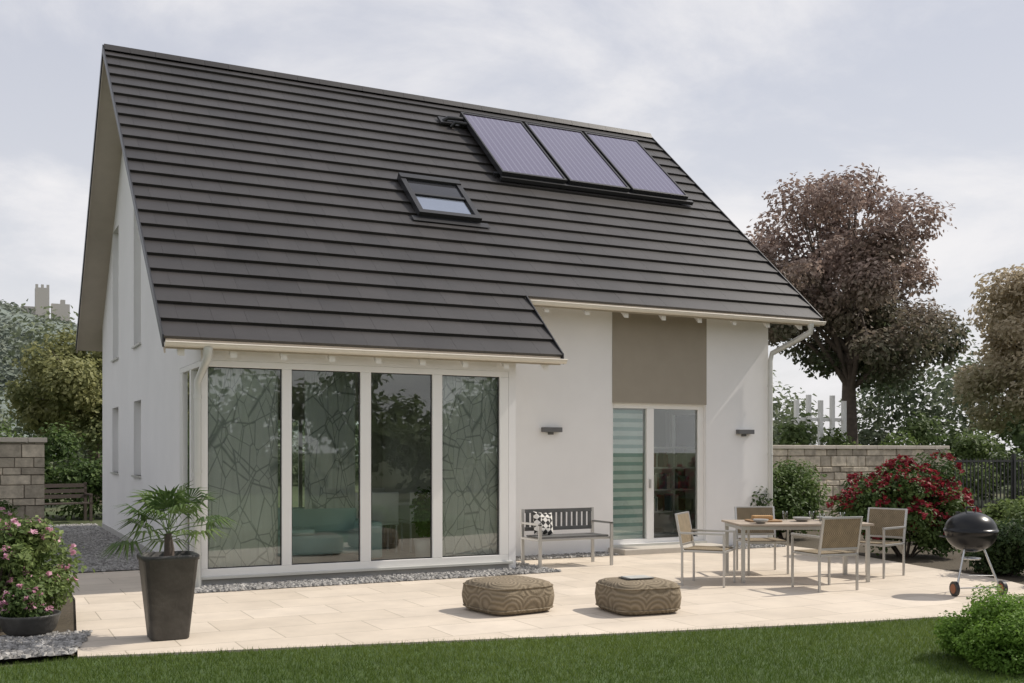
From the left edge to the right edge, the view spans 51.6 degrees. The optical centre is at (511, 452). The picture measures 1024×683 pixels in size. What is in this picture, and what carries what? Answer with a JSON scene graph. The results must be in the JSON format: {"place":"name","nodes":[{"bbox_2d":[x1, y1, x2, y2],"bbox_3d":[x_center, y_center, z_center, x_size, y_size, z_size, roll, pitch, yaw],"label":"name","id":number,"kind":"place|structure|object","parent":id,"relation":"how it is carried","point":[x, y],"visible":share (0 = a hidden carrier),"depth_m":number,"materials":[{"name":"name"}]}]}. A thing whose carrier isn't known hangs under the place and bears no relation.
{"place":"outdoors","nodes":[
{"label":"outdoors","id":0,"kind":"place"},
{"bbox_2d":[11,633,88,658],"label":"gravel","id":1,"kind":"structure","parent":0,"point":[40,656],"depth_m":8.56,"materials":[{"name":"grey gravel"}]},
{"bbox_2d":[180,349,202,368],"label":"bay cheeks","id":2,"kind":"object","parent":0,"point":[191,356],"visible":0.11,"depth_m":13.48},
{"bbox_2d":[331,493,357,555],"bbox_3d":[-2.562,1.057,15.755,0.440,0.920,0.440,0,0,-27],"label":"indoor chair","id":3,"kind":"object","parent":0,"point":[356,500],"visible":0.19,"depth_m":15.64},
{"bbox_2d":[278,370,429,403],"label":"room ceiling","id":4,"kind":"structure","parent":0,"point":[390,388],"depth_m":18.60,"materials":[{"name":"white paint"}]},
{"bbox_2d":[208,368,277,567],"bbox_3d":[-3.365,0.188,13.268,0.870,2.590,0.024,0,0,-27],"label":"curtain panel","id":5,"kind":"object","parent":4,"relation":"hanging from","point":[243,441],"visible":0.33,"depth_m":13.27,"materials":[{"name":"white fabric"}]},
{"bbox_2d":[305,371,354,508],"bbox_3d":[-2.438,-0.177,14.190,0.700,1.860,0.024,0,0,-27],"label":"curtain panel","id":6,"kind":"object","parent":4,"relation":"hanging from","point":[329,439],"visible":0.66,"depth_m":14.19,"materials":[{"name":"white fabric"}]},
{"bbox_2d":[443,376,496,555],"bbox_3d":[-0.608,0.188,14.674,0.900,2.590,0.024,0,0,-27],"label":"curtain panel","id":7,"kind":"object","parent":4,"relation":"hanging from","point":[469,465],"visible":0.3,"depth_m":14.67,"materials":[{"name":"white fabric"}]},
{"bbox_2d":[201,564,507,584],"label":"bay plinth","id":8,"kind":"structure","parent":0,"point":[334,575],"depth_m":13.74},
{"bbox_2d":[200,360,507,576],"bbox_3d":[-1.935,0.203,13.863,4.198,2.660,0.080,0,0,-27],"label":"bay window frame","id":9,"kind":"object","parent":8,"relation":"on","point":[286,565],"visible":0.89,"depth_m":13.82,"materials":[{"name":"white plastic"}]},
{"bbox_2d":[208,367,498,568],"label":"bay gaskets","id":10,"kind":"object","parent":9,"relation":"attached to","point":[359,467],"visible":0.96,"depth_m":14.28,"materials":[{"name":"black rubber"}]},
{"bbox_2d":[212,350,508,371],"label":"bay lintel","id":11,"kind":"structure","parent":9,"relation":"on","point":[339,360],"depth_m":13.76,"materials":[{"name":"white paint"}]},
{"bbox_2d":[201,561,512,579],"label":"bay sill","id":12,"kind":"structure","parent":8,"relation":"on","point":[346,570],"depth_m":13.70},
{"bbox_2d":[196,568,560,592],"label":"gravel","id":13,"kind":"structure","parent":0,"point":[359,583],"depth_m":13.18,"materials":[{"name":"grey gravel"}]},
{"bbox_2d":[371,500,425,537],"bbox_3d":[-2.078,1.150,16.787,2.000,0.734,0.900,0,0,-27],"label":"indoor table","id":14,"kind":"object","parent":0,"point":[404,502],"visible":0.01,"depth_m":16.52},
{"bbox_2d":[382,399,429,519],"bbox_3d":[-1.690,0.191,22.523,0.100,2.653,5.970,0,0,-27],"label":"room partition","id":15,"kind":"object","parent":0,"point":[405,449],"visible":0.21,"depth_m":23.80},
{"bbox_2d":[278,519,694,563],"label":"room floor","id":16,"kind":"structure","parent":0,"point":[392,554],"depth_m":16.17,"materials":[{"name":"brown wood"}]},
{"bbox_2d":[278,507,381,557],"bbox_3d":[-2.771,1.113,14.514,1.800,0.680,0.920,0,0,-27],"label":"sofa","id":17,"kind":"object","parent":16,"relation":"on","point":[321,531],"visible":0.42,"depth_m":14.49,"materials":[{"name":"teal fabric"}]},
{"bbox_2d":[371,488,391,543],"bbox_3d":[-2.240,1.057,17.546,0.440,0.920,0.440,0,0,-27],"label":"indoor chair","id":18,"kind":"object","parent":16,"relation":"on","point":[377,489],"visible":0.23,"depth_m":17.73,"materials":[{"name":"grey"}]},
{"bbox_2d":[372,492,398,552],"bbox_3d":[-1.982,1.057,15.938,0.440,0.920,0.440,0,0,-27],"label":"indoor chair","id":19,"kind":"object","parent":16,"relation":"on","point":[385,508],"visible":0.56,"depth_m":15.76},
{"bbox_2d":[399,492,429,552],"bbox_3d":[-1.447,1.057,16.210,0.440,0.920,0.440,0,0,-27],"label":"indoor chair","id":20,"kind":"object","parent":16,"relation":"on","point":[412,496],"visible":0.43,"depth_m":15.95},
{"bbox_2d":[409,487,429,557],"bbox_3d":[-1.222,0.990,14.880,0.469,1.054,0.466,0,0,-27],"label":"houseplant","id":21,"kind":"object","parent":16,"relation":"on","point":[421,515],"visible":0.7,"depth_m":14.77,"materials":[{"name":"green plant"}]},
{"bbox_2d":[643,447,694,535],"bbox_3d":[2.910,0.710,19.553,1.000,1.614,0.300,0,0,-27],"label":"bookshelf","id":22,"kind":"object","parent":16,"relation":"on","point":[669,503],"visible":0.75,"depth_m":19.49,"materials":[{"name":"brown wood"}]},
{"bbox_2d":[0,306,1021,455],"bbox_3d":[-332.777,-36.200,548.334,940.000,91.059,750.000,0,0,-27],"label":"hill","id":23,"kind":"structure","parent":0,"point":[2,405],"depth_m":454.50,"materials":[{"name":"green plant"}]},
{"bbox_2d":[22,284,69,320],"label":"castle ruin","id":24,"kind":"object","parent":23,"relation":"on","point":[62,308],"visible":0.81,"depth_m":497.96,"materials":[{"name":"stone"}]},
{"bbox_2d":[0,299,357,430],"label":"hill woodland","id":25,"kind":"object","parent":23,"relation":"on","point":[13,373],"visible":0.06,"depth_m":432.22,"materials":[{"name":"green plant"}]},
{"bbox_2d":[0,615,1023,682],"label":"lawn","id":26,"kind":"structure","parent":0,"point":[491,664],"depth_m":8.26,"materials":[{"name":"green plant"}]},
{"bbox_2d":[932,582,1023,674],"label":"boxwood shrub","id":27,"kind":"object","parent":26,"relation":"on","point":[991,629],"visible":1,"depth_m":8.15,"materials":[{"name":"green plant"}]},
{"bbox_2d":[0,453,1023,666],"bbox_3d":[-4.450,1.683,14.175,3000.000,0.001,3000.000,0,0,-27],"label":"ground","id":28,"kind":"structure","parent":0,"point":[56,520],"depth_m":29.04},
{"bbox_2d":[0,592,77,660],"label":"planting bed","id":29,"kind":"object","parent":28,"relation":"on","point":[66,621],"depth_m":10.34,"materials":[{"name":"gravel"}]},
{"bbox_2d":[0,498,18,514],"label":"green shrub","id":30,"kind":"object","parent":29,"relation":"on","point":[5,506],"visible":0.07,"depth_m":16.86,"materials":[{"name":"green plant"}]},
{"bbox_2d":[0,507,36,525],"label":"green shrub","id":31,"kind":"object","parent":29,"relation":"on","point":[5,516],"visible":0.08,"depth_m":12.11,"materials":[{"name":"green plant"}]},
{"bbox_2d":[0,443,44,522],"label":"blocks","id":32,"kind":"structure","parent":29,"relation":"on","point":[14,480],"depth_m":17.82,"materials":[{"name":"stone"}]},
{"bbox_2d":[0,443,43,516],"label":"mortar","id":33,"kind":"object","parent":32,"relation":"on","point":[21,474],"visible":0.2,"depth_m":17.86,"materials":[{"name":"grey concrete"}]},
{"bbox_2d":[0,437,46,442],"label":"coping","id":34,"kind":"object","parent":32,"relation":"on","point":[23,439],"visible":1,"depth_m":17.79,"materials":[{"name":"stone"}]},
{"bbox_2d":[0,582,60,636],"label":"flower bowl","id":35,"kind":"object","parent":29,"relation":"on","point":[23,613],"visible":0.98,"depth_m":9.30,"materials":[{"name":"concrete"}]},
{"bbox_2d":[0,515,94,610],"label":"pink flowering shrub","id":36,"kind":"object","parent":35,"relation":"in","point":[25,550],"visible":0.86,"depth_m":10.16,"materials":[{"name":"green plant"}]},
{"bbox_2d":[0,320,101,503],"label":"broadleaf tree","id":37,"kind":"object","parent":28,"relation":"on","point":[67,381],"visible":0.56,"depth_m":32.68,"materials":[{"name":"green plant"}]},
{"bbox_2d":[0,418,101,520],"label":"hedge","id":38,"kind":"object","parent":28,"relation":"on","point":[78,472],"visible":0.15,"depth_m":26.69,"materials":[{"name":"green plant"}]},
{"bbox_2d":[44,482,92,520],"bbox_3d":[-10.641,1.193,25.094,1.200,0.920,0.520,0,0,-38],"label":"garden bench","id":39,"kind":"object","parent":28,"relation":"on","point":[85,494],"visible":0.64,"depth_m":25.28,"materials":[{"name":"brown wood"}]},
{"bbox_2d":[102,152,179,551],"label":"gable wall","id":40,"kind":"structure","parent":28,"relation":"on","point":[141,410],"depth_m":18.37,"materials":[{"name":"white paint"}]},
{"bbox_2d":[78,64,121,350],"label":"roof deck rear","id":41,"kind":"structure","parent":40,"relation":"on","point":[105,182],"depth_m":20.70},
{"bbox_2d":[77,64,102,339],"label":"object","id":42,"kind":"object","parent":41,"relation":"on","point":[90,196],"visible":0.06,"depth_m":20.18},
{"bbox_2d":[102,523,154,551],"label":"house plinth side","id":43,"kind":"structure","parent":40,"relation":"attached to","point":[115,532],"depth_m":19.50,"materials":[{"name":"grey concrete"}]},
{"bbox_2d":[131,342,140,348],"bbox_3d":[-6.281,-1.792,17.855,0.160,0.030,0.940,0,0,-27],"label":"gable window sill","id":44,"kind":"structure","parent":40,"relation":"attached to","point":[136,345],"depth_m":17.74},
{"bbox_2d":[278,402,381,487],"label":"wall","id":45,"kind":"structure","parent":28,"relation":"on","point":[298,409],"depth_m":25.09,"materials":[{"name":"white paint"}]},
{"bbox_2d":[278,417,357,506],"bbox_3d":[-5.613,0.323,24.055,4.900,2.260,0.070,0,0,-27],"label":"window frame","id":46,"kind":"object","parent":45,"relation":"attached to","point":[299,419],"visible":0.11,"depth_m":24.39,"materials":[{"name":"white plastic"}]},
{"bbox_2d":[0,299,1023,485],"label":"distant trees","id":47,"kind":"object","parent":28,"relation":"on","point":[866,436],"visible":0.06,"depth_m":56.09,"materials":[{"name":"green plant"}]},
{"bbox_2d":[613,322,767,537],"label":"gable wall","id":48,"kind":"structure","parent":28,"relation":"on","point":[661,427],"depth_m":18.72,"materials":[{"name":"white paint"}]},
{"bbox_2d":[670,410,694,446],"bbox_3d":[3.586,0.173,20.290,0.070,1.960,1.800,0,0,-27],"label":"side window frame","id":49,"kind":"object","parent":48,"relation":"attached to","point":[673,413],"visible":0.18,"depth_m":21.02,"materials":[{"name":"white plastic"}]},
{"bbox_2d":[674,414,694,497],"bbox_3d":[3.586,0.173,20.290,0.010,1.820,1.660,0,0,-27],"label":"side window glass","id":50,"kind":"object","parent":49,"relation":"attached to","point":[684,430],"visible":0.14,"depth_m":20.74,"materials":[{"name":"clear glass"}]},
{"bbox_2d":[791,395,846,444],"bbox_3d":[8.895,0.003,30.605,2.000,3.300,0.160,0,0,-27],"label":"white picket fence","id":51,"kind":"object","parent":28,"relation":"on","point":[831,419],"visible":0.38,"depth_m":30.57,"materials":[{"name":"white wood"}]},
{"bbox_2d":[744,162,976,444],"bbox_3d":[10.129,-3.575,31.869,7.565,10.678,6.942,0,0,-27],"label":"copper beech tree","id":52,"kind":"object","parent":28,"relation":"on","point":[867,318],"visible":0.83,"depth_m":30.77,"materials":[{"name":"brown plant"}]},
{"bbox_2d":[773,411,1023,501],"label":"background shrubs","id":53,"kind":"object","parent":28,"relation":"on","point":[979,446],"visible":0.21,"depth_m":30.51,"materials":[{"name":"green plant"}]},
{"bbox_2d":[777,508,1023,584],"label":"planting bed","id":54,"kind":"object","parent":28,"relation":"on","point":[951,562],"depth_m":16.73,"materials":[{"name":"grey gravel"}]},
{"bbox_2d":[750,485,780,509],"bbox_3d":[4.143,0.935,19.258,1.434,1.515,1.460,0,0,21],"label":"green shrub","id":55,"kind":"object","parent":54,"relation":"on","point":[759,502],"visible":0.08,"depth_m":18.59,"materials":[{"name":"green plant"}]},
{"bbox_2d":[773,456,837,539],"bbox_3d":[5.227,0.885,20.151,1.774,1.621,1.761,0,0,-42],"label":"green shrub","id":56,"kind":"object","parent":54,"relation":"on","point":[791,482],"visible":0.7,"depth_m":19.81,"materials":[{"name":"green plant"}]},
{"bbox_2d":[773,449,947,530],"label":"blocks","id":57,"kind":"structure","parent":54,"relation":"on","point":[822,458],"depth_m":22.83,"materials":[{"name":"stone"}]},
{"bbox_2d":[773,445,949,448],"bbox_3d":[7.599,-0.107,23.346,5.274,0.080,0.500,0,0,-27],"label":"coping","id":58,"kind":"object","parent":57,"relation":"on","point":[847,447],"visible":0.88,"depth_m":22.96,"materials":[{"name":"stone"}]},
{"bbox_2d":[786,455,942,518],"bbox_3d":[7.599,0.798,23.346,5.180,1.710,0.360,0,0,-27],"label":"mortar","id":59,"kind":"object","parent":57,"relation":"on","point":[836,472],"visible":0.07,"depth_m":22.84,"materials":[{"name":"grey concrete"}]},
{"bbox_2d":[826,448,981,557],"bbox_3d":[6.233,0.814,16.862,2.454,1.766,2.002,0,0,8],"label":"red flowering shrub","id":60,"kind":"object","parent":54,"relation":"on","point":[927,501],"visible":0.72,"depth_m":16.44,"materials":[{"name":"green plant"}]},
{"bbox_2d":[841,428,973,498],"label":"background shrubs","id":61,"kind":"object","parent":54,"relation":"on","point":[896,439],"visible":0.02,"depth_m":27.45,"materials":[{"name":"green plant"}]},
{"bbox_2d":[937,495,1023,530],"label":"green shrub","id":62,"kind":"object","parent":54,"relation":"on","point":[1006,509],"visible":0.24,"depth_m":18.89,"materials":[{"name":"green plant"}]},
{"bbox_2d":[946,454,1023,512],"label":"metal fence","id":63,"kind":"object","parent":54,"relation":"on","point":[1013,460],"visible":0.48,"depth_m":25.34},
{"bbox_2d":[961,512,1023,575],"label":"green shrub","id":64,"kind":"object","parent":54,"relation":"on","point":[1005,551],"visible":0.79,"depth_m":14.04,"materials":[{"name":"green plant"}]},
{"bbox_2d":[947,264,1023,437],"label":"bronze tree","id":65,"kind":"object","parent":28,"relation":"on","point":[1001,370],"visible":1,"depth_m":36.72,"materials":[{"name":"brown plant"}]},
{"bbox_2d":[969,398,1023,456],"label":"distant trees","id":66,"kind":"object","parent":28,"relation":"on","point":[1017,433],"visible":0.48,"depth_m":45.24,"materials":[{"name":"green plant"}]},
{"bbox_2d":[0,0,1023,451],"label":"sky","id":67,"kind":"structure","parent":0,"point":[744,96],"materials":[{"name":"white"}]},
{"bbox_2d":[68,546,1023,658],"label":"terrace","id":68,"kind":"structure","parent":0,"point":[110,610],"depth_m":11.32,"materials":[{"name":"stone"}]},
{"bbox_2d":[97,480,241,640],"bbox_3d":[-3.023,0.941,9.344,1.256,1.400,1.126,0,0,-27],"label":"potted palm","id":69,"kind":"object","parent":68,"relation":"on","point":[168,576],"visible":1,"depth_m":9.22,"materials":[{"name":"concrete"}]},
{"bbox_2d":[185,368,198,550],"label":"bay glazing","id":70,"kind":"structure","parent":68,"relation":"on","point":[187,433],"depth_m":13.86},
{"bbox_2d":[180,361,199,550],"bbox_3d":[-4.101,0.209,13.577,0.080,2.648,1.378,0,0,-27],"label":"bay side window frame","id":71,"kind":"object","parent":70,"relation":"attached to","point":[191,368],"visible":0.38,"depth_m":13.54,"materials":[{"name":"white plastic"}]},
{"bbox_2d":[0,523,785,659],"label":"gravel stones","id":72,"kind":"object","parent":68,"relation":"on","point":[92,539],"visible":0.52,"depth_m":13.99,"materials":[{"name":"grey gravel"}]},
{"bbox_2d":[193,324,813,586],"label":"downpipes","id":73,"kind":"object","parent":68,"relation":"on","point":[201,372],"visible":0.73,"depth_m":12.76,"materials":[{"name":"metal"}]},
{"bbox_2d":[462,575,554,615],"bbox_3d":[-0.043,1.474,10.989,0.793,0.335,0.793,0,0,-35],"label":"pouf","id":74,"kind":"object","parent":68,"relation":"on","point":[506,595],"visible":1,"depth_m":10.70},
{"bbox_2d":[508,363,515,567],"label":"bay side wall","id":75,"kind":"structure","parent":68,"relation":"on","point":[512,463],"depth_m":14.81,"materials":[{"name":"white paint"}]},
{"bbox_2d":[520,507,612,567],"bbox_3d":[0.796,1.231,15.333,1.225,0.821,0.570,0,0,-27],"label":"garden bench","id":76,"kind":"object","parent":68,"relation":"on","point":[543,524],"visible":0.99,"depth_m":15.34,"materials":[{"name":"grey wood"}]},
{"bbox_2d":[516,307,754,556],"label":"front wall","id":77,"kind":"structure","parent":68,"relation":"on","point":[569,465],"depth_m":17.11,"materials":[{"name":"white paint"}]},
{"bbox_2d":[164,298,819,364],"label":"roof deck front","id":78,"kind":"structure","parent":77,"relation":"on","point":[293,345],"depth_m":14.24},
{"bbox_2d":[164,341,567,363],"bbox_3d":[-1.659,-1.271,13.634,5.417,0.064,0.119,0,0,-27],"label":"bay gutter","id":79,"kind":"object","parent":78,"relation":"attached to","point":[345,351],"visible":1,"depth_m":13.43,"materials":[{"name":"beige paint"}]},
{"bbox_2d":[104,44,651,137],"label":"ridge tiles","id":80,"kind":"object","parent":78,"relation":"on","point":[310,79],"visible":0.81,"depth_m":20.19,"materials":[{"name":"grey tile"}]},
{"bbox_2d":[76,44,822,358],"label":"verge trim","id":81,"kind":"structure","parent":78,"relation":"attached to","point":[103,62],"depth_m":18.45,"materials":[{"name":"metal"}]},
{"bbox_2d":[105,49,821,356],"bbox_3d":[-0.544,-4.151,17.889,11.265,5.616,6.480,0,0,-27],"label":"roof tiles front","id":82,"kind":"object","parent":78,"relation":"on","point":[277,210],"visible":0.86,"depth_m":16.66,"materials":[{"name":"grey tile"}]},
{"bbox_2d":[397,172,489,227],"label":"roof window","id":83,"kind":"structure","parent":82,"relation":"in","point":[440,200],"depth_m":17.37,"materials":[{"name":"grey glass"}]},
{"bbox_2d":[437,116,466,127],"bbox_3d":[-1.075,-6.306,20.270,0.650,0.272,0.322,0,0,-27],"label":"solar pipework","id":84,"kind":"object","parent":82,"relation":"on","point":[447,120],"visible":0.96,"depth_m":20.17,"materials":[{"name":"black metal"}]},
{"bbox_2d":[176,307,801,369],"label":"rafter tails","id":85,"kind":"object","parent":78,"relation":"attached to","point":[283,356],"visible":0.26,"depth_m":14.29,"materials":[{"name":"white wood"}]},
{"bbox_2d":[459,125,693,204],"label":"solar mounting rails","id":86,"kind":"object","parent":78,"relation":"on","point":[591,189],"visible":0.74,"depth_m":19.71,"materials":[{"name":"black metal"}]},
{"bbox_2d":[459,112,566,183],"bbox_3d":[-0.004,-5.758,19.996,1.330,1.659,1.883,0,0,-27],"label":"solar collector","id":87,"kind":"object","parent":86,"relation":"on","point":[512,148],"visible":1,"depth_m":19.87,"materials":[{"name":"blue glass"}]},
{"bbox_2d":[524,122,629,191],"bbox_3d":[1.235,-5.758,20.627,1.310,1.659,1.883,0,0,-27],"label":"solar collector","id":88,"kind":"object","parent":86,"relation":"on","point":[576,157],"visible":0.88,"depth_m":20.51,"materials":[{"name":"blue glass"}]},
{"bbox_2d":[583,132,688,199],"bbox_3d":[2.456,-5.758,21.249,1.290,1.659,1.883,0,0,-27],"label":"solar collector","id":89,"kind":"object","parent":86,"relation":"on","point":[636,166],"visible":0.89,"depth_m":21.14,"materials":[{"name":"blue glass"}]},
{"bbox_2d":[530,300,825,325],"bbox_3d":[2.856,-2.247,17.192,5.840,0.064,0.119,0,0,-27],"label":"gutter","id":90,"kind":"object","parent":78,"relation":"attached to","point":[645,310],"visible":0.98,"depth_m":17.00,"materials":[{"name":"beige paint"}]},
{"bbox_2d":[541,427,561,434],"bbox_3d":[0.629,-0.337,16.706,0.330,0.120,0.099,0,0,-27],"label":"wall light","id":91,"kind":"object","parent":77,"relation":"attached to","point":[550,430],"visible":1,"depth_m":16.67,"materials":[{"name":"grey metal"}]},
{"bbox_2d":[612,403,702,543],"bbox_3d":[2.429,0.353,17.810,1.900,2.320,0.090,0,0,-27],"label":"patio door frame","id":92,"kind":"object","parent":77,"relation":"attached to","point":[649,471],"visible":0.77,"depth_m":17.73,"materials":[{"name":"white plastic"}]},
{"bbox_2d":[613,409,642,539],"bbox_3d":[1.913,0.381,17.623,0.630,2.174,0.006,0,0,-27],"label":"striped blind","id":93,"kind":"object","parent":92,"relation":"attached to","point":[628,463],"visible":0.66,"depth_m":17.63,"materials":[{"name":"white fabric"}]},
{"bbox_2d":[612,312,706,404],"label":"taupe wall panel","id":94,"kind":"structure","parent":77,"relation":"attached to","point":[656,359],"depth_m":17.68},
{"bbox_2d":[736,429,753,435],"bbox_3d":[4.068,-0.337,18.459,0.330,0.120,0.099,0,0,-27],"label":"wall light","id":95,"kind":"object","parent":77,"relation":"attached to","point":[743,432],"visible":1,"depth_m":18.41,"materials":[{"name":"grey metal"}]},
{"bbox_2d":[595,575,681,615],"bbox_3d":[1.299,1.464,10.954,0.752,0.354,0.752,0,0,-21],"label":"pouf","id":96,"kind":"object","parent":68,"relation":"on","point":[634,595],"visible":1,"depth_m":10.65,"materials":[{"name":"beige wicker"}]},
{"bbox_2d":[608,543,722,555],"bbox_3d":[2.591,1.603,17.481,2.050,0.100,0.497,0,0,-27],"label":"door step","id":97,"kind":"object","parent":68,"relation":"on","point":[653,549],"depth_m":17.15,"materials":[{"name":"beige stone"}]},
{"bbox_2d":[675,511,735,587],"bbox_3d":[2.409,1.200,13.185,0.626,0.883,0.575,0,0,25],"label":"patio chair","id":98,"kind":"object","parent":68,"relation":"on","point":[686,533],"visible":1,"depth_m":13.17,"materials":[{"name":"fabric"}]},
{"bbox_2d":[734,506,788,574],"bbox_3d":[3.416,1.200,14.511,0.575,0.883,0.626,0,0,-5],"label":"patio chair","id":99,"kind":"object","parent":68,"relation":"on","point":[744,512],"visible":0.81,"depth_m":14.73,"materials":[{"name":"fabric"}]},
{"bbox_2d":[721,511,873,582],"bbox_3d":[3.675,1.211,13.711,1.720,0.860,0.894,0,0,-3],"label":"dining table","id":100,"kind":"object","parent":68,"relation":"on","point":[761,522],"visible":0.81,"depth_m":13.35,"materials":[{"name":"metal"}]},
{"bbox_2d":[791,516,862,591],"bbox_3d":[3.774,1.200,12.698,0.575,0.883,0.626,0,0,-21],"label":"patio chair","id":101,"kind":"object","parent":68,"relation":"on","point":[838,536],"visible":1,"depth_m":12.48,"materials":[{"name":"fabric"}]},
{"bbox_2d":[846,507,907,578],"bbox_3d":[4.870,1.200,14.141,0.626,0.883,0.575,0,0,-42],"label":"patio chair","id":102,"kind":"object","parent":68,"relation":"on","point":[889,522],"visible":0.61,"depth_m":14.21,"materials":[{"name":"fabric"}]},
{"bbox_2d":[939,506,1007,595],"bbox_3d":[5.284,1.136,12.250,0.673,1.017,0.607,0,0,-7],"label":"kettle grill","id":103,"kind":"object","parent":68,"relation":"on","point":[969,531],"visible":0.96,"depth_m":12.07,"materials":[{"name":"black metal"}]},
{"bbox_2d":[613,541,706,546],"bbox_3d":[2.420,1.534,17.828,1.900,0.039,0.330,0,0,-27],"label":"door sill","id":104,"kind":"structure","parent":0,"point":[647,544],"depth_m":17.59,"materials":[{"name":"white stone"}]},
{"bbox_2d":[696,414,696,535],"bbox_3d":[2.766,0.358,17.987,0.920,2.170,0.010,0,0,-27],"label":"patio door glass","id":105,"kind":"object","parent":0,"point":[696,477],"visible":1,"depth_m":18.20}
]}

